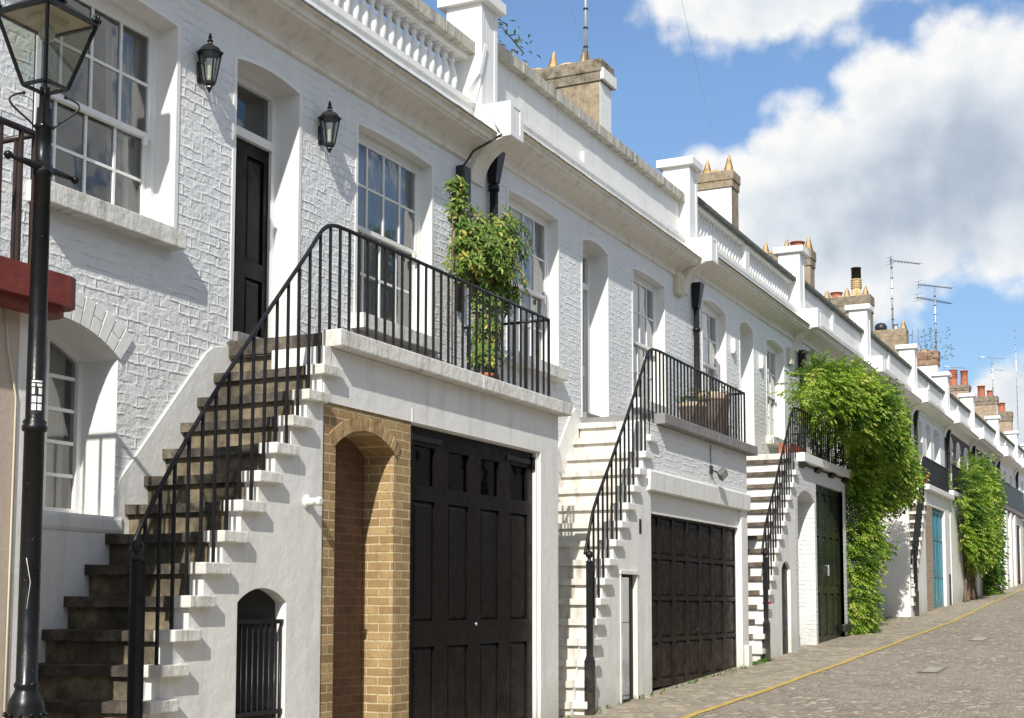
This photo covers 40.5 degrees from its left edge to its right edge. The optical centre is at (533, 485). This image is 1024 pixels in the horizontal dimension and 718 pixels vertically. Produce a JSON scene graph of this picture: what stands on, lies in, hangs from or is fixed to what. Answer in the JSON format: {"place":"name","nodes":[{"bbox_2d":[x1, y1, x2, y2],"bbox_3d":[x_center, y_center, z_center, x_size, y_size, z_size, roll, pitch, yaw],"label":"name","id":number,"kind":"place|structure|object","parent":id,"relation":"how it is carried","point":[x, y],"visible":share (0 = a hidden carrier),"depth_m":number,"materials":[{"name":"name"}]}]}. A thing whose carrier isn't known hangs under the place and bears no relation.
{"place":"outdoors","nodes":[
{"label":"outdoors","id":0,"kind":"place"},
{"bbox_2d":[358,0,1023,448],"label":"sky","id":1,"kind":"structure","parent":0,"point":[871,131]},
{"bbox_2d":[559,583,1023,717],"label":"pavement","id":2,"kind":"structure","parent":0,"point":[685,698],"depth_m":20.16,"materials":[{"name":"grey stone"}]},
{"bbox_2d":[0,0,101,717],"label":"street lamp","id":3,"kind":"object","parent":2,"relation":"on","point":[47,22],"visible":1,"depth_m":7.48,"materials":[{"name":"metal"}]},
{"bbox_2d":[38,353,342,717],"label":"staircase","id":4,"kind":"structure","parent":2,"relation":"on","point":[241,639],"depth_m":10.05,"materials":[{"name":"white paint"}]},
{"bbox_2d":[302,495,322,508],"bbox_3d":[-1.675,0.126,10.624,0.135,0.107,0.130,-2,-5,25],"label":"flue outlet","id":5,"kind":"object","parent":4,"relation":"attached to","point":[308,501],"visible":1,"depth_m":10.60,"materials":[{"name":"white plastic"}]},
{"bbox_2d":[126,223,549,717],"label":"iron railing","id":6,"kind":"object","parent":2,"relation":"on","point":[136,640],"visible":0.89,"depth_m":10.51,"materials":[{"name":"black metal"}]},
{"bbox_2d":[558,419,657,715],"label":"staircase","id":7,"kind":"structure","parent":2,"relation":"on","point":[620,641],"depth_m":16.59,"materials":[{"name":"white paint"}]},
{"bbox_2d":[622,577,629,699],"bbox_3d":[1.080,1.820,16.505,0.048,1.441,0.180,-3,-6,35],"label":"store door","id":8,"kind":"structure","parent":7,"relation":"in","point":[625,580],"depth_m":16.49,"materials":[{"name":"grey paint"}]},
{"bbox_2d":[639,519,641,533],"bbox_3d":[1.322,0.508,17.124,0.008,0.180,0.070,-2,-5,25],"label":"air brick","id":9,"kind":"object","parent":7,"relation":"attached to","point":[640,526],"visible":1,"depth_m":17.12,"materials":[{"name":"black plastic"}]},
{"bbox_2d":[583,348,745,715],"bbox_3d":[1.491,0.560,18.576,1.050,4.519,6.410,-2,-5,24],"label":"iron railing","id":10,"kind":"object","parent":2,"relation":"on","point":[589,679],"visible":0.87,"depth_m":17.17,"materials":[{"name":"black metal"}]},
{"bbox_2d":[568,616,911,717],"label":"weeds","id":11,"kind":"object","parent":2,"relation":"on","point":[764,660],"visible":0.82,"depth_m":20.18,"materials":[{"name":"green plant"}]},
{"bbox_2d":[746,458,799,661],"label":"staircase","id":12,"kind":"structure","parent":2,"relation":"on","point":[782,591],"depth_m":23.30,"materials":[{"name":"white paint"}]},
{"bbox_2d":[781,563,787,653],"bbox_3d":[4.178,2.066,23.233,0.030,1.550,0.520,-2,-5,25],"label":"store door","id":13,"kind":"structure","parent":12,"relation":"in","point":[784,570],"depth_m":23.30,"materials":[{"name":"black paint"}]},
{"bbox_2d":[761,407,843,661],"bbox_3d":[4.464,0.862,24.883,1.050,4.343,6.060,-2,-5,24],"label":"iron railing","id":14,"kind":"object","parent":12,"relation":"on","point":[812,446],"visible":0.81,"depth_m":23.43,"materials":[{"name":"black metal"}]},
{"bbox_2d":[770,349,929,635],"bbox_3d":[6.860,0.530,28.370,2.264,5.951,9.620,-2,-5,25],"label":"climbing plant","id":15,"kind":"object","parent":2,"relation":"on","point":[880,464],"visible":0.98,"depth_m":27.52,"materials":[{"name":"green plant"}]},
{"bbox_2d":[909,502,927,615],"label":"staircase","id":16,"kind":"structure","parent":2,"relation":"on","point":[922,573],"depth_m":35.18,"materials":[{"name":"white paint"}]},
{"bbox_2d":[912,456,948,615],"bbox_3d":[10.173,1.389,36.996,1.052,4.149,5.982,-2,-5,24],"label":"iron railing","id":17,"kind":"object","parent":2,"relation":"on","point":[939,478],"visible":0.79,"depth_m":35.75,"materials":[{"name":"black metal"}]},
{"bbox_2d":[948,449,1007,601],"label":"climbing plant","id":18,"kind":"object","parent":2,"relation":"on","point":[980,516],"visible":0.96,"depth_m":41.44,"materials":[{"name":"green plant"}]},
{"bbox_2d":[972,457,1010,595],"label":"climbing plant","id":19,"kind":"object","parent":2,"relation":"on","point":[992,581],"visible":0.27,"depth_m":45.48,"materials":[{"name":"green plant"}]},
{"bbox_2d":[690,589,1023,717],"bbox_3d":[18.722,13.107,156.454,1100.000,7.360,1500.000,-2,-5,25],"label":"ground","id":20,"kind":"structure","parent":0,"point":[980,679],"depth_m":18.19,"materials":[{"name":"grey stone"}]},
{"bbox_2d":[0,255,75,717],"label":"terrace house","id":21,"kind":"structure","parent":20,"relation":"on","point":[14,292],"depth_m":7.96,"materials":[{"name":"white paint"}]},
{"bbox_2d":[0,116,34,263],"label":"iron railing","id":22,"kind":"object","parent":21,"relation":"on","point":[25,133],"visible":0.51,"depth_m":8.09,"materials":[{"name":"metal"}]},
{"bbox_2d":[0,0,570,717],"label":"terrace house","id":23,"kind":"structure","parent":20,"relation":"on","point":[190,216],"depth_m":11.97,"materials":[{"name":"white paint"}]},
{"bbox_2d":[42,331,122,533],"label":"window","id":24,"kind":"structure","parent":23,"relation":"in","point":[64,368],"depth_m":10.34,"materials":[{"name":"white paint"}]},
{"bbox_2d":[26,0,186,263],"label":"window","id":25,"kind":"structure","parent":23,"relation":"in","point":[110,143],"depth_m":11.00,"materials":[{"name":"white paint"}]},
{"bbox_2d":[196,33,223,91],"bbox_3d":[-2.632,-3.429,11.257,0.203,0.499,0.220,-2,-5,25],"label":"wall lantern","id":26,"kind":"object","parent":23,"relation":"attached to","point":[209,49],"depth_m":11.24,"materials":[{"name":"black metal"}]},
{"bbox_2d":[233,137,268,337],"bbox_3d":[-2.592,-2.107,12.178,0.045,1.898,0.790,-2,-5,25],"label":"door","id":27,"kind":"structure","parent":23,"relation":"in","point":[252,162],"depth_m":12.33,"materials":[{"name":"black paint"}]},
{"bbox_2d":[318,101,341,152],"bbox_3d":[-1.890,-3.314,12.826,0.203,0.499,0.220,-2,-5,25],"label":"wall lantern","id":28,"kind":"object","parent":23,"relation":"attached to","point":[329,115],"depth_m":12.81,"materials":[{"name":"black metal"}]},
{"bbox_2d":[351,132,439,353],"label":"window","id":29,"kind":"structure","parent":23,"relation":"in","point":[389,184],"depth_m":14.35,"materials":[{"name":"white paint"}]},
{"bbox_2d":[409,425,534,717],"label":"garage door","id":30,"kind":"structure","parent":23,"relation":"in","point":[470,613],"depth_m":13.17,"materials":[{"name":"brown paint"}]},
{"bbox_2d":[440,175,533,379],"bbox_3d":[-0.513,-2.017,14.476,0.695,2.156,1.479,-2,-5,25],"label":"potted shrub","id":31,"kind":"object","parent":23,"relation":"on","point":[482,253],"visible":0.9,"depth_m":14.24,"materials":[{"name":"green plant"}]},
{"bbox_2d":[474,42,757,695],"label":"terrace house","id":32,"kind":"structure","parent":20,"relation":"on","point":[597,208],"depth_m":19.18,"materials":[{"name":"white paint"}]},
{"bbox_2d":[498,17,540,63],"bbox_3d":[-0.412,-5.449,17.017,0.556,0.599,1.342,-2,-5,25],"label":"wall sprig","id":33,"kind":"object","parent":32,"relation":"attached to","point":[514,40],"depth_m":17.14,"materials":[{"name":"green plant"}]},
{"bbox_2d":[504,197,567,381],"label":"window","id":34,"kind":"structure","parent":32,"relation":"in","point":[536,299],"depth_m":17.51,"materials":[{"name":"white paint"}]},
{"bbox_2d":[583,290,585,411],"bbox_3d":[0.549,-1.782,18.886,0.045,1.888,0.770,-2,-5,25],"label":"door","id":35,"kind":"structure","parent":32,"relation":"in","point":[584,292],"depth_m":19.18,"materials":[{"name":"grey paint"}]},
{"bbox_2d":[583,0,587,60],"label":"tv aerial","id":36,"kind":"object","parent":32,"relation":"attached to","point":[585,27],"visible":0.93,"depth_m":23.75,"materials":[{"name":"silver metal"}]},
{"bbox_2d":[631,273,673,415],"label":"window","id":37,"kind":"structure","parent":32,"relation":"in","point":[644,293],"depth_m":21.08,"materials":[{"name":"white paint"}]},
{"bbox_2d":[674,271,683,296],"bbox_3d":[2.301,-3.167,21.866,0.095,0.360,0.280,-2,-5,25],"label":"alarm box","id":38,"kind":"object","parent":32,"relation":"attached to","point":[678,284],"visible":1,"depth_m":21.76,"materials":[{"name":"beige plastic"}]},
{"bbox_2d":[675,391,709,426],"bbox_3d":[2.334,-1.031,20.069,0.584,0.614,0.588,-2,-5,25],"label":"planter","id":39,"kind":"object","parent":32,"relation":"on","point":[693,409],"visible":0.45,"depth_m":19.91,"materials":[{"name":"ceramic"}]},
{"bbox_2d":[651,514,736,687],"bbox_3d":[2.232,1.605,19.203,0.097,2.207,3.905,-2,-5,25],"label":"garage door","id":40,"kind":"structure","parent":32,"relation":"in","point":[693,578],"depth_m":19.12,"materials":[{"name":"brown paint"}]},
{"bbox_2d":[689,386,736,434],"bbox_3d":[2.704,-1.078,20.951,0.647,0.861,0.603,3,-6,-30],"label":"planter","id":41,"kind":"object","parent":32,"relation":"on","point":[714,410],"visible":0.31,"depth_m":20.80,"materials":[{"name":"ceramic"}]},
{"bbox_2d":[709,445,727,480],"bbox_3d":[2.660,-0.318,19.782,0.231,0.516,0.253,-2,-5,25],"label":"floodlight","id":42,"kind":"object","parent":32,"relation":"attached to","point":[722,473],"visible":1,"depth_m":19.71,"materials":[{"name":"black plastic"}]},
{"bbox_2d":[684,154,851,650],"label":"terrace house","id":43,"kind":"structure","parent":20,"relation":"on","point":[753,301],"depth_m":25.76,"materials":[{"name":"white paint"}]},
{"bbox_2d":[682,3,724,178],"bbox_3d":[2.832,-7.589,24.228,0.004,1.504,11.140,-1,-5,13],"label":"overhead wire","id":44,"kind":"object","parent":43,"relation":"attached to","point":[701,87],"visible":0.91,"depth_m":24.92,"materials":[{"name":"black metal"}]},
{"bbox_2d":[703,302,732,427],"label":"window","id":45,"kind":"structure","parent":43,"relation":"in","point":[710,317],"depth_m":24.09,"materials":[{"name":"white paint"}]},
{"bbox_2d":[731,338,736,353],"bbox_3d":[3.538,-2.451,24.449,0.085,0.260,0.100,-2,-5,25],"label":"wall light","id":46,"kind":"object","parent":43,"relation":"attached to","point":[733,346],"visible":1,"depth_m":24.41,"materials":[{"name":"white plastic"}]},
{"bbox_2d":[759,355,764,368],"bbox_3d":[4.292,-2.313,26.044,0.085,0.260,0.100,-2,-5,25],"label":"wall light","id":47,"kind":"object","parent":43,"relation":"attached to","point":[761,362],"visible":1,"depth_m":26.00,"materials":[{"name":"white plastic"}]},
{"bbox_2d":[766,342,789,447],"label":"window","id":48,"kind":"structure","parent":43,"relation":"in","point":[772,439],"depth_m":27.56,"materials":[{"name":"white paint"}]},
{"bbox_2d":[787,347,793,365],"bbox_3d":[5.198,-2.595,28.003,0.080,0.340,0.240,-2,-5,25],"label":"alarm box","id":49,"kind":"object","parent":43,"relation":"attached to","point":[790,353],"visible":1,"depth_m":27.91,"materials":[{"name":"beige plastic"}]},
{"bbox_2d":[779,443,802,452],"bbox_3d":[4.725,-0.598,25.224,0.245,0.220,1.100,-2,-5,25],"label":"window box","id":50,"kind":"object","parent":43,"relation":"on","point":[780,446],"visible":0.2,"depth_m":24.77,"materials":[{"name":"ceramic"}]},
{"bbox_2d":[816,486,841,642],"bbox_3d":[5.565,1.530,26.241,0.075,2.923,2.140,-2,-5,25],"label":"garage door","id":51,"kind":"structure","parent":43,"relation":"in","point":[827,501],"depth_m":26.30,"materials":[{"name":"green paint"}]},
{"bbox_2d":[763,236,884,621],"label":"terrace house","id":52,"kind":"structure","parent":20,"relation":"on","point":[840,333],"depth_m":32.40,"materials":[{"name":"grey paint"}]},
{"bbox_2d":[799,349,825,401],"bbox_3d":[5.784,-2.189,28.538,0.695,1.231,0.802,-2,-5,25],"label":"dry creeper","id":53,"kind":"object","parent":52,"relation":"attached to","point":[813,356],"visible":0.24,"depth_m":28.43,"materials":[{"name":"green plant"}]},
{"bbox_2d":[681,589,1022,717],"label":"yellow line","id":54,"kind":"object","parent":20,"relation":"on","point":[755,693],"visible":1,"depth_m":19.87,"materials":[{"name":"paint"}]},
{"bbox_2d":[824,267,953,616],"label":"terrace house","id":55,"kind":"structure","parent":20,"relation":"on","point":[901,367],"depth_m":37.59,"materials":[{"name":"white paint"}]},
{"bbox_2d":[932,509,943,608],"bbox_3d":[10.961,2.026,37.771,0.045,2.684,2.160,-2,-5,25],"label":"garage door","id":56,"kind":"structure","parent":55,"relation":"in","point":[936,515],"depth_m":38.02,"materials":[{"name":"teal paint"}]},
{"bbox_2d":[873,320,980,603],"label":"terrace house","id":57,"kind":"structure","parent":20,"relation":"on","point":[935,420],"depth_m":43.45,"materials":[{"name":"grey paint"}]},
{"bbox_2d":[887,256,921,328],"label":"tv aerial","id":58,"kind":"object","parent":57,"relation":"on","point":[891,277],"visible":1,"depth_m":46.97,"materials":[{"name":"silver metal"}]},
{"bbox_2d":[951,464,973,496],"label":"iron railing","id":59,"kind":"object","parent":57,"relation":"on","point":[955,473],"visible":0.23,"depth_m":40.89,"materials":[{"name":"black metal"}]},
{"bbox_2d":[916,667,947,672],"bbox_3d":[5.710,2.637,19.818,0.300,0.046,0.950,-2,-5,25],"label":"manhole cover","id":60,"kind":"object","parent":20,"relation":"on","point":[932,669],"visible":1,"depth_m":19.74,"materials":[{"name":"grey metal"}]},
{"bbox_2d":[917,349,996,595],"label":"terrace house","id":61,"kind":"structure","parent":20,"relation":"on","point":[963,437],"depth_m":50.39,"materials":[{"name":"white paint"}]},
{"bbox_2d":[909,327,953,359],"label":"chimney weeds","id":62,"kind":"object","parent":61,"relation":"on","point":[932,341],"visible":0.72,"depth_m":52.27,"materials":[{"name":"green plant"}]},
{"bbox_2d":[913,280,951,349],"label":"tv aerial","id":63,"kind":"object","parent":61,"relation":"on","point":[934,300],"visible":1,"depth_m":52.25,"materials":[{"name":"silver metal"}]},
{"bbox_2d":[967,637,990,640],"bbox_3d":[8.257,2.850,25.696,0.320,0.046,0.950,-2,-5,25],"label":"manhole cover","id":64,"kind":"object","parent":20,"relation":"on","point":[978,638],"visible":1,"depth_m":25.68,"materials":[{"name":"grey metal"}]},
{"bbox_2d":[948,369,1023,588],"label":"terrace house","id":65,"kind":"structure","parent":20,"relation":"on","point":[1013,518],"depth_m":55.72,"materials":[{"name":"white paint"}]},
{"bbox_2d":[980,356,1002,411],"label":"tv aerial","id":66,"kind":"object","parent":65,"relation":"on","point":[992,369],"visible":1,"depth_m":58.42,"materials":[{"name":"silver metal"}]},
{"bbox_2d":[997,477,1023,514],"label":"iron railing","id":67,"kind":"object","parent":65,"relation":"on","point":[1015,500],"visible":0.59,"depth_m":53.95,"materials":[{"name":"black metal"}]},
{"bbox_2d":[1016,525,1020,583],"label":"garage door","id":68,"kind":"structure","parent":65,"relation":"in","point":[1018,543],"depth_m":55.97,"materials":[{"name":"white paint"}]},
{"bbox_2d":[974,385,1023,552],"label":"terrace house","id":69,"kind":"structure","parent":20,"relation":"on","point":[1010,466],"depth_m":64.36,"materials":[{"name":"grey paint"}]},
{"bbox_2d":[998,402,1023,492],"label":"terrace house","id":70,"kind":"structure","parent":20,"relation":"on","point":[1006,422],"depth_m":71.04,"materials":[{"name":"white paint"}]},
{"bbox_2d":[1015,330,1018,435],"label":"tv aerial","id":71,"kind":"object","parent":70,"relation":"attached to","point":[1016,376],"visible":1,"depth_m":65.14,"materials":[{"name":"silver metal"}]},
{"bbox_2d":[917,469,931,483],"bbox_3d":[10.212,-0.256,36.337,0.388,0.516,0.387,-5,-7,43],"label":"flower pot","id":72,"kind":"object","parent":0,"point":[926,476],"visible":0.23,"depth_m":36.26,"materials":[{"name":"ceramic"}]}
]}

